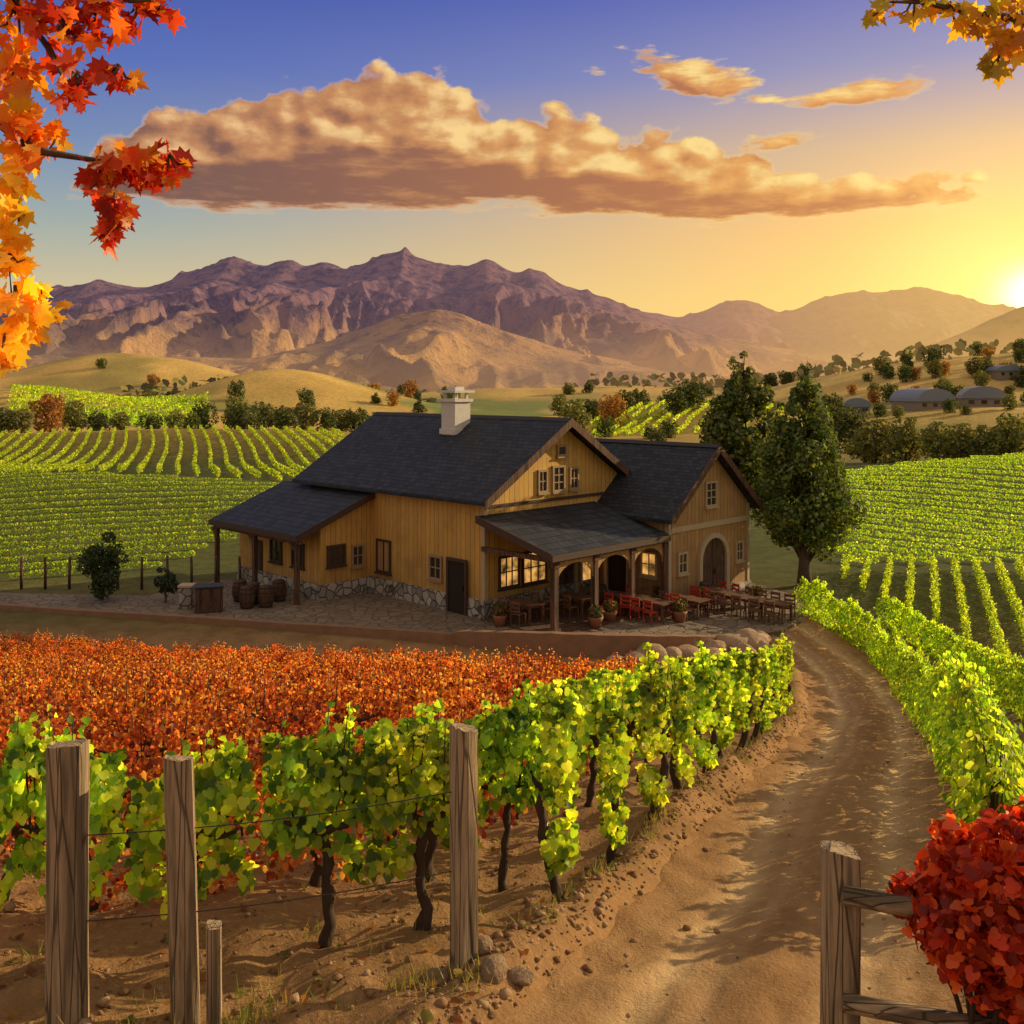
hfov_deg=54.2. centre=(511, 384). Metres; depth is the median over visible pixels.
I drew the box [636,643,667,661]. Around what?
boulder
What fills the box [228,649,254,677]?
grapevine
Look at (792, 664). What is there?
grapevine
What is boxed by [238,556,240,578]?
fence post
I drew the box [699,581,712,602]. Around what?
table
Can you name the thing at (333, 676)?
grapevine
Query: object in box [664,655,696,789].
grapevine
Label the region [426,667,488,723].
grapevine
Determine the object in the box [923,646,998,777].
grapevine
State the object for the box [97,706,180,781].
grapevine
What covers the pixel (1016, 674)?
grapevine
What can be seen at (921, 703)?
grapevine
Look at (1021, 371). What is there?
tree
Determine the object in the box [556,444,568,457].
window
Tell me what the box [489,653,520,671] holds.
grapevine
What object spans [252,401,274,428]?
tree
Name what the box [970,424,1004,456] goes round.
tree
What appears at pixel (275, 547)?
window
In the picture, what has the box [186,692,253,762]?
grapevine
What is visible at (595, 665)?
grapevine
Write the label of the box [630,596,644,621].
chair
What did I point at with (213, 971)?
wooden post
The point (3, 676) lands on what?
grapevine
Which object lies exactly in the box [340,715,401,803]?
grapevine
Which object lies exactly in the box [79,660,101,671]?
grapevine
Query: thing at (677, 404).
tree
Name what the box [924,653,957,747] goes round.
grapevine
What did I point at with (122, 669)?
grapevine
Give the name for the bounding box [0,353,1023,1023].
ground
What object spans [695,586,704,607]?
chair
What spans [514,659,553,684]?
grapevine
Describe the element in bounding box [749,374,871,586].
tree
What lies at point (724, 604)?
chair
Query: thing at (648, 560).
window
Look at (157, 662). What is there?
grapevine
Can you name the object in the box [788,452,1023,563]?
vineyard rows
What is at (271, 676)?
grapevine
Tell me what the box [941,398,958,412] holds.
tree
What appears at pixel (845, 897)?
wooden fence
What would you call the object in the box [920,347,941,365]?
tree
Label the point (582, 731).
grapevine
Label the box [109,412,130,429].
tree
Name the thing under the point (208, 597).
storage bin
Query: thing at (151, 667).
grapevine
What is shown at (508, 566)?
window
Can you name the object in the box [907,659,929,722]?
grapevine
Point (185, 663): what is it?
grapevine
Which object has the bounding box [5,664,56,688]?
grapevine
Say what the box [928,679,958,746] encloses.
grapevine
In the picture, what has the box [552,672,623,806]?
grapevine
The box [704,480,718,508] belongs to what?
window
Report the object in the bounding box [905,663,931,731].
grapevine
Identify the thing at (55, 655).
grapevine
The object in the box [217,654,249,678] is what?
grapevine
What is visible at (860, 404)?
house
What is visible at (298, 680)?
grapevine
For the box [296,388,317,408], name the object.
tree
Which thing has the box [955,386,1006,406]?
house
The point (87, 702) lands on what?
grapevine
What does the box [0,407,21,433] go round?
tree
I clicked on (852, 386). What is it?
tree
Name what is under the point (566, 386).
tree
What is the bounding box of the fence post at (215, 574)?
[214,556,216,582]
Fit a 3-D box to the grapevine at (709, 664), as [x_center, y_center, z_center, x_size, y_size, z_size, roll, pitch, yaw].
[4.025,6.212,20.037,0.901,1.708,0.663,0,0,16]
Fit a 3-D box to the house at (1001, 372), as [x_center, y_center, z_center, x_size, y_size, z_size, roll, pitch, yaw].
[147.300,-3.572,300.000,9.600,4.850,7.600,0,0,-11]
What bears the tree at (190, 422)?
on the ground
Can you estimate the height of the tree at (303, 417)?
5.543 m
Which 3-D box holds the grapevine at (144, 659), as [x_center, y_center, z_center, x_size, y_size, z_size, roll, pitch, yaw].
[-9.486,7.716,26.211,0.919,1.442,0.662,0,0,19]
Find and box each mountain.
[0,247,864,384]
[5,309,763,392]
[642,287,1015,366]
[893,306,1023,362]
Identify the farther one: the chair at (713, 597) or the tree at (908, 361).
the tree at (908, 361)
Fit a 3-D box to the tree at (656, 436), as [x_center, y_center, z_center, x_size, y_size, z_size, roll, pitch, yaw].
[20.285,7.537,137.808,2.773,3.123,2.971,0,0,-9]
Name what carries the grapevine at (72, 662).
on the ground
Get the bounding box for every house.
[844,397,871,413]
[889,388,954,410]
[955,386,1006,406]
[983,365,1019,380]
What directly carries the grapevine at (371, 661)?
on the ground
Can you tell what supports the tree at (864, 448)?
on the ground
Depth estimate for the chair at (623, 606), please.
40.10 m
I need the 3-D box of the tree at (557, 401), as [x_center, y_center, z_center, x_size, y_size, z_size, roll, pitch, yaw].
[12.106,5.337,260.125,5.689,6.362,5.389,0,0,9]
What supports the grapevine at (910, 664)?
on the ground
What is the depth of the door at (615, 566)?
44.17 m
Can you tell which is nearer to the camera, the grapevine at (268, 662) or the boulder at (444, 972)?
the boulder at (444, 972)
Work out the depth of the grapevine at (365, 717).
13.17 m
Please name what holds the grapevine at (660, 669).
on the ground
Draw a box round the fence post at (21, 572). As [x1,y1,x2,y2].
[20,556,22,588]
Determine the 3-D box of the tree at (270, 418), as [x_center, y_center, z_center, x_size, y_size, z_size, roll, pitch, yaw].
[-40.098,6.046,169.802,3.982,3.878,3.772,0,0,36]
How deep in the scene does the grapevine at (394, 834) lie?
10.19 m
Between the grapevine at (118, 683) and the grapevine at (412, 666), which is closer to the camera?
the grapevine at (118, 683)
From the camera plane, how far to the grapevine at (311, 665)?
23.86 m
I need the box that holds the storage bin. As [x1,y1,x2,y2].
[194,582,223,613]
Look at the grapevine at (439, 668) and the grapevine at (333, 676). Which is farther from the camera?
the grapevine at (439, 668)
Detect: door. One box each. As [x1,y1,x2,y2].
[258,540,262,570]
[446,557,467,615]
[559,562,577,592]
[604,555,626,591]
[697,532,729,589]
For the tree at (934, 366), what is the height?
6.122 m
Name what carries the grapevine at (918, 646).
on the ground
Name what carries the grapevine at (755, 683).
on the ground
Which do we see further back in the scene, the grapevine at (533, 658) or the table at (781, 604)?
the table at (781, 604)
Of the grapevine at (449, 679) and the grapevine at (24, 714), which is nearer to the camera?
the grapevine at (24, 714)
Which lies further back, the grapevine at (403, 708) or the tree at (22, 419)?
the tree at (22, 419)
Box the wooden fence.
[820,840,994,1023]
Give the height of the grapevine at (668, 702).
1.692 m
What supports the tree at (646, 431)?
on the ground
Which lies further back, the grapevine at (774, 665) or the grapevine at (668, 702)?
the grapevine at (774, 665)
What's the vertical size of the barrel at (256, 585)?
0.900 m
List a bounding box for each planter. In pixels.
[491,602,507,626]
[587,604,604,628]
[601,599,617,621]
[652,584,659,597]
[671,598,687,622]
[749,584,764,606]
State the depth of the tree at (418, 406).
258.53 m
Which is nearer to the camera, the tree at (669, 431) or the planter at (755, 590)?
the planter at (755, 590)
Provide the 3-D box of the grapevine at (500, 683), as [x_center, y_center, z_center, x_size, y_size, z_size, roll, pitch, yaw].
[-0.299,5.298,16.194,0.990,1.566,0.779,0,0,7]
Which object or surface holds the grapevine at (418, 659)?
on the ground
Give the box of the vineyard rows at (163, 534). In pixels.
[0,470,278,579]
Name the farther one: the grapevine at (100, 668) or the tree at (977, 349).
the tree at (977, 349)
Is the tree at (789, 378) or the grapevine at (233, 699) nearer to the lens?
the grapevine at (233, 699)
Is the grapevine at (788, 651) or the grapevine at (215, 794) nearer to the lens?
the grapevine at (215, 794)
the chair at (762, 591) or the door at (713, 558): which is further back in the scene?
the door at (713, 558)
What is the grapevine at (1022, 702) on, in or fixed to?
on the ground
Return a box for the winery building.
[208,387,763,631]
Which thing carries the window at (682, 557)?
in the winery building
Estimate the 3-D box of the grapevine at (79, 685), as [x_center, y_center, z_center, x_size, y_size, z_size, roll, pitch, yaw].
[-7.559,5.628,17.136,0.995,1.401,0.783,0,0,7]
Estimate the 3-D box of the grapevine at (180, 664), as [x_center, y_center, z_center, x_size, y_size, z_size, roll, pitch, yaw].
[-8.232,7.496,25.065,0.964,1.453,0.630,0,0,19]
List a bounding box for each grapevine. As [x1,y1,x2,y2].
[0,652,25,677]
[0,661,11,691]
[0,669,37,706]
[0,674,44,727]
[0,689,27,731]
[0,694,29,735]
[0,701,45,781]
[0,703,79,856]
[0,703,128,910]
[0,724,44,892]
[1,652,27,672]
[2,681,60,780]
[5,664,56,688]
[5,669,43,706]
[8,658,48,677]
[8,661,55,683]
[15,657,44,667]
[17,665,48,682]
[19,705,109,756]
[22,653,54,672]
[23,657,62,678]
[23,736,156,911]
[27,692,102,779]
[33,674,97,716]
[45,672,99,696]
[46,675,113,747]
[49,682,100,715]
[50,652,79,670]
[51,657,80,669]
[52,656,97,687]
[52,661,80,676]
[53,652,82,675]
[53,686,132,752]
[65,662,113,699]
[79,654,106,669]
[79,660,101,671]
[81,656,123,681]
[83,699,179,847]
[91,681,146,748]
[92,661,120,676]
[92,698,161,774]
[94,665,142,706]
[96,664,129,711]
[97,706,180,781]
[98,684,149,751]
[99,677,146,699]
[102,669,152,704]
[103,654,135,677]
[107,654,140,672]
[115,674,190,780]
[117,665,154,681]
[121,655,157,681]
[123,730,260,965]
[130,667,178,696]
[134,657,175,683]
[135,652,164,670]
[136,664,204,756]
[140,655,169,673]
[148,656,182,671]
[149,667,200,696]
[151,736,264,895]
[155,655,192,680]
[155,676,222,757]
[157,663,192,678]
[159,652,192,667]
[161,669,215,748]
[170,655,196,672]
[171,707,263,841]
[174,662,214,683]
[174,704,261,776]
[177,666,223,710]
[182,657,216,672]
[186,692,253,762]
[189,655,212,666]
[190,656,229,678]
[192,682,261,759]
[199,651,228,670]
[200,663,236,681]
[202,672,249,700]
[203,653,229,668]
[203,677,251,727]
[211,667,256,682]
[213,670,270,727]
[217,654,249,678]
[221,667,265,692]
[226,655,266,680]
[227,648,260,665]
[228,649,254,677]
[238,668,278,684]
[245,655,285,673]
[247,676,324,772]
[249,660,299,727]
[250,702,335,801]
[250,720,332,840]
[251,672,298,728]
[254,675,311,731]
[259,664,287,680]
[259,731,362,887]
[260,684,318,733]
[260,700,387,948]
[263,680,309,707]
[264,659,294,673]
[268,644,296,666]
[282,662,315,691]
[288,655,323,670]
[288,667,319,697]
[294,653,325,667]
[294,659,340,700]
[295,668,342,731]
[300,661,333,676]
[302,678,355,742]
[307,687,378,743]
[313,669,359,724]
[318,661,356,679]
[319,657,365,691]
[321,673,395,739]
[324,650,359,673]
[326,648,361,667]
[328,652,364,679]
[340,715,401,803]
[343,667,376,686]
[351,703,433,842]
[354,666,397,711]
[355,666,414,719]
[359,653,387,676]
[360,657,387,672]
[360,718,484,930]
[363,655,399,682]
[363,669,398,697]
[368,696,430,718]
[383,698,449,882]
[384,679,457,734]
[385,651,424,700]
[386,647,421,675]
[394,653,435,707]
[398,670,434,714]
[401,671,452,715]
[403,675,442,717]
[409,676,465,718]
[416,653,443,689]
[418,658,454,674]
[420,701,456,735]
[423,658,455,672]
[426,662,462,702]
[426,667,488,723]
[433,673,475,703]
[433,698,515,840]
[438,655,484,711]
[450,656,480,675]
[453,656,486,696]
[456,689,524,781]
[457,679,506,715]
[458,657,500,694]
[462,664,522,722]
[463,691,552,891]
[469,646,502,670]
[477,685,538,819]
[480,666,519,688]
[485,658,550,764]
[486,671,511,702]
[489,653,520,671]
[493,659,537,677]
[504,646,536,667]
[509,679,591,836]
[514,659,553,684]
[521,647,556,674]
[524,700,589,774]
[530,679,585,902]
[532,661,571,682]
[552,656,587,679]
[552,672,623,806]
[555,652,590,677]
[571,657,610,677]
[572,656,607,671]
[586,663,655,789]
[596,672,631,863]
[597,653,631,671]
[609,652,641,667]
[612,655,643,675]
[625,670,672,781]
[633,664,691,759]
[635,642,676,821]
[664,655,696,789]
[666,655,718,749]
[691,641,723,773]
[692,664,723,739]
[695,654,716,734]
[708,653,740,715]
[710,648,736,759]
[728,647,755,751]
[744,647,765,743]
[753,644,773,733]
[763,644,780,722]
[775,639,788,716]
[779,633,794,708]
[786,643,794,701]
[889,646,914,700]
[896,641,923,707]
[901,644,933,713]
[901,650,932,717]
[905,662,926,726]
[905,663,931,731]
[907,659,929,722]
[911,658,942,733]
[914,650,955,741]
[918,668,958,762]
[920,667,939,741]
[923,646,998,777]
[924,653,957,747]
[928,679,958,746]
[929,666,1011,786]
[930,660,968,771]
[932,666,1023,789]
[935,713,1023,832]
[940,687,1023,807]
[942,730,1023,846]
[947,704,1023,812]
[980,654,1009,701]
[988,653,1013,705]
[993,652,1023,711]
[996,653,1023,711]
[1005,658,1023,718]
[1007,669,1023,722]
[1014,683,1023,716]
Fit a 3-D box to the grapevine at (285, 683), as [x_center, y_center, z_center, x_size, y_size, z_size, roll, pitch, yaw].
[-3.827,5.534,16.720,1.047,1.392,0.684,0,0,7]
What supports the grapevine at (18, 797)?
on the ground
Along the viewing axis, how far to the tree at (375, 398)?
266.94 m
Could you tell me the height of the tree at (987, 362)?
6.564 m
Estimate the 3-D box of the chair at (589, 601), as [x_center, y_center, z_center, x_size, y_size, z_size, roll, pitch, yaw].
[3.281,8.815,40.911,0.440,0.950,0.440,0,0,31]
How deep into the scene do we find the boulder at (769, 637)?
37.12 m
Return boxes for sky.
[0,0,1023,316]
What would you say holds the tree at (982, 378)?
on the ground
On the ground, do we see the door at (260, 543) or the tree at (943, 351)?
the tree at (943, 351)
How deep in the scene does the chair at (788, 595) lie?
40.14 m
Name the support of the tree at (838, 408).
on the ground
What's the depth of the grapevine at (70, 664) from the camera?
24.34 m
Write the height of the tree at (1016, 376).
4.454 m
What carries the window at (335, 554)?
in the winery building
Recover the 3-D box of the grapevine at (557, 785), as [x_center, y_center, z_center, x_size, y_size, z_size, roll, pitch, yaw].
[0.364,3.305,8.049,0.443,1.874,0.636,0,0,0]
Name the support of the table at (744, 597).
on the patio paving
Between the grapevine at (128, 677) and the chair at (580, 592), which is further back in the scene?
the chair at (580, 592)
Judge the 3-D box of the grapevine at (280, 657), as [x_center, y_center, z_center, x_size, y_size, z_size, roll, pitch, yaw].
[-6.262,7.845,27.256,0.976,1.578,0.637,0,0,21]
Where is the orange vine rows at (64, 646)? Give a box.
[0,629,468,671]
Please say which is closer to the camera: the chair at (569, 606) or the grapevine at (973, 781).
the grapevine at (973, 781)
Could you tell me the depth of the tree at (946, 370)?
303.56 m
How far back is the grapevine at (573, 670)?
22.52 m
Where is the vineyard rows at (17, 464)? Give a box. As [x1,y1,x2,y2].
[0,424,343,480]
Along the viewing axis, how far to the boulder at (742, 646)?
35.20 m
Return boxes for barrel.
[232,579,246,601]
[239,585,254,608]
[246,582,259,604]
[258,584,273,607]
[272,579,286,601]
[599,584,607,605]
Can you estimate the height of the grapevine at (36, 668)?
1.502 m
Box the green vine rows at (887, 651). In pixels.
[791,576,1000,697]
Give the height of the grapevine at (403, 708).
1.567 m
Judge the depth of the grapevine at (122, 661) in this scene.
25.66 m
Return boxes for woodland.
[116,338,1013,402]
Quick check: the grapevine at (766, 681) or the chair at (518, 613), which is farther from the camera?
the chair at (518, 613)
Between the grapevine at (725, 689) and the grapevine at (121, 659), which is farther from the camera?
the grapevine at (121, 659)
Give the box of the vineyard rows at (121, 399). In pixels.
[7,384,210,427]
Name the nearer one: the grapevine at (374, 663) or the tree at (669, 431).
the grapevine at (374, 663)
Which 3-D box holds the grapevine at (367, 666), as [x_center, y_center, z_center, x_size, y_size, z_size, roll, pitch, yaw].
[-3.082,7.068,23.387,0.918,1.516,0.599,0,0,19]
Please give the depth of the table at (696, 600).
40.16 m
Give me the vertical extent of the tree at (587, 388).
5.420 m
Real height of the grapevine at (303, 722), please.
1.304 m
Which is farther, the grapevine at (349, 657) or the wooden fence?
the grapevine at (349, 657)
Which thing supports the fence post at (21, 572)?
on the ground
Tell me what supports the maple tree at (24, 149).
on the ground
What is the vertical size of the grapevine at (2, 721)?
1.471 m
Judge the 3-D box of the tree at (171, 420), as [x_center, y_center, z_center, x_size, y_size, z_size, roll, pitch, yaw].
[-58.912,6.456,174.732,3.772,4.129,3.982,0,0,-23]
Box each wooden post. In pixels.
[45,737,89,1023]
[163,754,199,1023]
[206,919,221,1023]
[449,722,477,973]
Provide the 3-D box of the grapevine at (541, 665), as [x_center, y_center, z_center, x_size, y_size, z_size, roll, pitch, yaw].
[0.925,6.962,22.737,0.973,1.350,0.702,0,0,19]
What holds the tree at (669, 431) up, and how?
on the ground
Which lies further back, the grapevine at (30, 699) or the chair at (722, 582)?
the chair at (722, 582)
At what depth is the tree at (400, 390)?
373.97 m
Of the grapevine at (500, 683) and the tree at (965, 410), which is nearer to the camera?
the grapevine at (500, 683)
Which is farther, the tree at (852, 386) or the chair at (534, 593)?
the tree at (852, 386)
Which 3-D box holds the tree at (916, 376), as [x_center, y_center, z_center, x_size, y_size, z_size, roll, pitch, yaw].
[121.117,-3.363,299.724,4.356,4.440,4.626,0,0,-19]
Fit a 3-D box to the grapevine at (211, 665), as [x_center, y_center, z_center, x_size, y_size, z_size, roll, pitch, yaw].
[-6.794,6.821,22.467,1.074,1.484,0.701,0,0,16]
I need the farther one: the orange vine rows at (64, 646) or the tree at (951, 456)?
the tree at (951, 456)
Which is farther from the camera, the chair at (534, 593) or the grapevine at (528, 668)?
the chair at (534, 593)
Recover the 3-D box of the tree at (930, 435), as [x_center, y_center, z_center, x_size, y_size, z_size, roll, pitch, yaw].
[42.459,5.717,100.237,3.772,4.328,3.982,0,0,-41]
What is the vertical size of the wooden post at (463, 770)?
1.870 m
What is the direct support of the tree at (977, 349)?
on the ground
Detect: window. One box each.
[268,539,282,564]
[289,544,304,570]
[326,543,347,568]
[350,544,365,568]
[374,538,391,575]
[426,554,442,582]
[497,556,521,591]
[521,551,548,587]
[536,469,549,494]
[551,465,567,493]
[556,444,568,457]
[568,467,580,491]
[578,562,590,580]
[638,551,658,579]
[677,551,689,576]
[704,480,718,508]
[734,540,745,563]
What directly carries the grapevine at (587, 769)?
on the ground
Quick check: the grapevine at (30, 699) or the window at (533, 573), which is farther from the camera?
the window at (533, 573)
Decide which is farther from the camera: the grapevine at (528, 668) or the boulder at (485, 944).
the grapevine at (528, 668)
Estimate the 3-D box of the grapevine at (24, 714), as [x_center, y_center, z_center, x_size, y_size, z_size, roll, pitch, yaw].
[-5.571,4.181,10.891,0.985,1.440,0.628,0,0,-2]
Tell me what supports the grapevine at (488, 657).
on the ground
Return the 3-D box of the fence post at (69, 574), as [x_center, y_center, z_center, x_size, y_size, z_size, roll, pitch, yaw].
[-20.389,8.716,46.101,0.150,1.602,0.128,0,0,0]
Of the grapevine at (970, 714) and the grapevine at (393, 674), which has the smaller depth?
the grapevine at (970, 714)
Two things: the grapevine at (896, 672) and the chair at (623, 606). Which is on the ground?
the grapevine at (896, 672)
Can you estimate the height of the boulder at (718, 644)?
0.707 m
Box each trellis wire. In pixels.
[86,871,451,921]
[87,792,451,835]
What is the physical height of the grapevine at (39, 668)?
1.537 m
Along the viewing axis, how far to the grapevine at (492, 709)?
11.62 m
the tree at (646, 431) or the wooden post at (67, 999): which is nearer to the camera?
the wooden post at (67, 999)
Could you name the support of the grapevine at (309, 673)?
on the ground
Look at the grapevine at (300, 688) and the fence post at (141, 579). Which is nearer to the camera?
the grapevine at (300, 688)
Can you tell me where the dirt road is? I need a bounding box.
[494,616,966,1023]
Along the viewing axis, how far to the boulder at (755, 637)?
36.18 m
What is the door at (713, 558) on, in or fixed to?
in the winery building
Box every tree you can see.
[0,0,196,378]
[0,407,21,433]
[9,408,33,432]
[27,391,66,432]
[59,400,87,431]
[75,531,133,599]
[85,410,112,430]
[95,358,107,368]
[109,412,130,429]
[135,412,164,429]
[141,392,151,396]
[146,373,159,385]
[147,384,158,394]
[153,566,178,602]
[164,410,185,428]
[182,413,200,428]
[189,401,218,428]
[221,396,253,428]
[226,379,245,398]
[226,403,251,428]
[246,404,264,428]
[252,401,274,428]
[264,409,280,428]
[271,405,299,429]
[291,403,319,429]
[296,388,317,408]
[310,407,340,430]
[332,409,348,431]
[340,407,367,431]
[366,382,380,389]
[370,392,381,403]
[385,390,400,405]
[397,384,403,394]
[402,380,418,397]
[411,398,427,412]
[413,388,421,398]
[440,386,452,398]
[548,393,567,415]
[558,398,592,431]
[562,382,575,393]
[565,386,575,394]
[578,399,602,420]
[581,380,594,392]
[593,416,615,437]
[597,392,630,426]
[616,389,635,409]
[631,388,650,405]
[643,425,656,439]
[649,428,666,440]
[655,395,671,404]
[657,419,679,437]
[662,387,690,414]
[672,378,707,409]
[697,351,781,491]
[704,387,714,395]
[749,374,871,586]
[761,373,777,385]
[773,401,780,409]
[776,370,791,384]
[783,371,795,383]
[797,362,812,378]
[821,392,843,411]
[824,402,850,426]
[833,407,870,451]
[841,427,873,462]
[846,383,857,394]
[852,418,895,463]
[860,0,1023,89]
[861,372,873,381]
[866,382,880,393]
[867,389,882,404]
[871,435,903,462]
[872,356,888,374]
[872,403,888,416]
[877,417,924,462]
[880,362,895,376]
[880,382,898,401]
[883,368,893,379]
[892,405,904,417]
[897,365,915,382]
[899,353,911,362]
[901,355,913,366]
[902,347,913,359]
[911,366,922,379]
[913,428,936,455]
[918,421,951,459]
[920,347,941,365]
[925,359,943,377]
[932,382,952,389]
[933,345,946,358]
[937,377,950,386]
[939,360,950,375]
[940,422,978,458]
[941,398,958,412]
[943,383,964,404]
[945,430,963,459]
[959,404,971,414]
[964,357,984,377]
[968,342,983,355]
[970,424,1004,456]
[972,370,990,385]
[977,356,995,369]
[980,347,992,357]
[993,411,1023,454]
[993,416,1023,456]
[1000,394,1018,409]
[1003,385,1015,394]
[1010,364,1023,380]
[1011,339,1023,353]
[1013,349,1023,362]
[1013,373,1023,385]
[1015,375,1023,386]
[1016,339,1023,354]
[1019,392,1023,405]
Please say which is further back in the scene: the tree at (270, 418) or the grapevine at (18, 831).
the tree at (270, 418)
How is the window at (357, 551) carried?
in the winery building
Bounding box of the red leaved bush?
[885,794,1023,1023]
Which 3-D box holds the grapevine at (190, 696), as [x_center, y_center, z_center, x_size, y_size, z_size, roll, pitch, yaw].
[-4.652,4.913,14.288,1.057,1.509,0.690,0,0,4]
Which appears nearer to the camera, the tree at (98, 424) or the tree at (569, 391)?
the tree at (98, 424)
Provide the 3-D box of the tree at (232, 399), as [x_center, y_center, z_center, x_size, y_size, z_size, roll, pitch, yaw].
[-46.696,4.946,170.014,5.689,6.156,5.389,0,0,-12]
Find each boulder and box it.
[420,968,449,987]
[478,935,492,954]
[481,954,507,983]
[507,966,535,986]
[605,655,625,665]
[624,651,646,666]
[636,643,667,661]
[655,658,665,666]
[665,646,683,657]
[677,644,699,657]
[703,640,728,652]
[706,647,719,654]
[716,634,751,650]
[730,642,756,652]
[735,628,768,650]
[756,640,773,652]
[757,630,771,642]
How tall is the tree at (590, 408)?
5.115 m
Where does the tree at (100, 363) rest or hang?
on the ground
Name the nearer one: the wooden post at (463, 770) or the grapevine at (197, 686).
the wooden post at (463, 770)
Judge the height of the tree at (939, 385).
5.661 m
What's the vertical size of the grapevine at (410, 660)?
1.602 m
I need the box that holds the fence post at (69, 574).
[68,557,70,589]
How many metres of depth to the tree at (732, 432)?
57.07 m
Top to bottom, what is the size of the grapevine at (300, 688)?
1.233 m
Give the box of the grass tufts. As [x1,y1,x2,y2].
[14,666,1011,1023]
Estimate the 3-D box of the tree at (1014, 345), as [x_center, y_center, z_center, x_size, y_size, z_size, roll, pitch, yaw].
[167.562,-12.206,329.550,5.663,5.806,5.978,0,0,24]
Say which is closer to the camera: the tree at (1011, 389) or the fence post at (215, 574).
the fence post at (215, 574)
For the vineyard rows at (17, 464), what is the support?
on the ground
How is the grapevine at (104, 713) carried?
on the ground
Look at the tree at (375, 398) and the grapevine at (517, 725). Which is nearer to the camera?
the grapevine at (517, 725)
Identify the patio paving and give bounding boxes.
[0,580,810,636]
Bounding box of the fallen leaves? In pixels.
[0,738,780,1023]
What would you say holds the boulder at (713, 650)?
on the ground
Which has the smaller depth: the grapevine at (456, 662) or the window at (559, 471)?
the grapevine at (456, 662)
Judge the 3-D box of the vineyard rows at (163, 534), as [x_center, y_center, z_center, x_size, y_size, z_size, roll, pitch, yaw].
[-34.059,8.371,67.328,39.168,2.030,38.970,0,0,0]
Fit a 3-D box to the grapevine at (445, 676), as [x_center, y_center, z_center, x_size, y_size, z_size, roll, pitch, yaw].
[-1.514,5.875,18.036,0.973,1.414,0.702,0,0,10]
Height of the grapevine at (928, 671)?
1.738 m
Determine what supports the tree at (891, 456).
on the ground
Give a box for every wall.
[0,603,453,644]
[452,630,716,658]
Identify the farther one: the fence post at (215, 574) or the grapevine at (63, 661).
the fence post at (215, 574)
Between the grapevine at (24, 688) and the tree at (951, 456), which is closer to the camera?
the grapevine at (24, 688)
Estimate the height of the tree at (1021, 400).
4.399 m
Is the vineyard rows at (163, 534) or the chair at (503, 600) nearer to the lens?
the chair at (503, 600)
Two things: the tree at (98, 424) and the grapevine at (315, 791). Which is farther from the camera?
the tree at (98, 424)
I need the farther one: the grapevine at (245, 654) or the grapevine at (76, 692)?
the grapevine at (245, 654)
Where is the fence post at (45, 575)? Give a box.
[44,556,46,588]
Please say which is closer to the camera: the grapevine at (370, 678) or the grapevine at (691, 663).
the grapevine at (691, 663)
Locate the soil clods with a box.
[0,699,1022,1023]
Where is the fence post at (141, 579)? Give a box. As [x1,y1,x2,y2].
[140,557,142,589]
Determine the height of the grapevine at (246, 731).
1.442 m
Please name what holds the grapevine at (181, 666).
on the ground
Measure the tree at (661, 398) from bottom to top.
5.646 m
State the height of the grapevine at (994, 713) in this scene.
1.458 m
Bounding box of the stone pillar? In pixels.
[177,583,196,608]
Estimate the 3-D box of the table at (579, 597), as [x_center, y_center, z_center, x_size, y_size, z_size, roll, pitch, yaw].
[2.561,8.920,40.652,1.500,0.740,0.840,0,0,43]
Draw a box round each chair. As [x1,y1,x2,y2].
[498,598,513,622]
[510,601,525,626]
[524,591,538,617]
[536,594,549,620]
[563,594,578,618]
[571,585,585,607]
[585,587,590,612]
[604,591,619,612]
[620,594,633,618]
[622,585,635,606]
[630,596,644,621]
[641,587,650,609]
[643,599,658,624]
[652,590,666,614]
[665,593,679,619]
[679,596,694,621]
[690,585,704,607]
[692,587,700,611]
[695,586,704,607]
[700,590,714,614]
[703,587,716,611]
[712,580,726,602]
[717,591,730,616]
[725,582,739,604]
[731,594,745,619]
[738,586,752,611]
[748,598,762,622]
[751,588,766,612]
[764,600,778,625]
[765,591,779,615]
[784,593,794,619]
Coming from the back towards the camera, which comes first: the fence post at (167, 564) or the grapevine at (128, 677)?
the fence post at (167, 564)
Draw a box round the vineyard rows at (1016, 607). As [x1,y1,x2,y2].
[839,553,1023,659]
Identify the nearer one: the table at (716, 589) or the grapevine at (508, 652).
the grapevine at (508, 652)
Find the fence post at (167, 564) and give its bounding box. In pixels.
[166,556,168,575]
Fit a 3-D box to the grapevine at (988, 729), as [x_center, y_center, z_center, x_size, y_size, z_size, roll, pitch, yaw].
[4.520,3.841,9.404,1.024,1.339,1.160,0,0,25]
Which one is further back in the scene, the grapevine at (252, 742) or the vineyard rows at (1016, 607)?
the vineyard rows at (1016, 607)
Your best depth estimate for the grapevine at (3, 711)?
12.52 m
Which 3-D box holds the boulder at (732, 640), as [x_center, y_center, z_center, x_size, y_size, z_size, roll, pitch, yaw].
[8.079,9.506,36.205,1.426,0.978,1.304,0,0,-11]
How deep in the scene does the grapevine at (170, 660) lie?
26.05 m
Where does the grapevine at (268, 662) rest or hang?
on the ground
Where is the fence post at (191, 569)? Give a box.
[190,556,192,582]
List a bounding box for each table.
[508,597,545,624]
[559,591,590,617]
[608,591,648,616]
[636,596,674,622]
[673,593,711,619]
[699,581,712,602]
[699,586,735,610]
[723,592,763,617]
[751,598,793,623]
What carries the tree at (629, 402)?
on the ground
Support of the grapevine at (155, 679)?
on the ground
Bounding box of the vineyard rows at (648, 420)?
[588,399,783,436]
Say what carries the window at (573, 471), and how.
in the winery building
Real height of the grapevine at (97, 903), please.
1.562 m
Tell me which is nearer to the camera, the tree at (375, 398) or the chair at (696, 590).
the chair at (696, 590)
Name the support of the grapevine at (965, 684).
on the ground
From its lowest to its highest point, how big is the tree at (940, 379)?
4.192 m
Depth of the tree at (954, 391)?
263.48 m

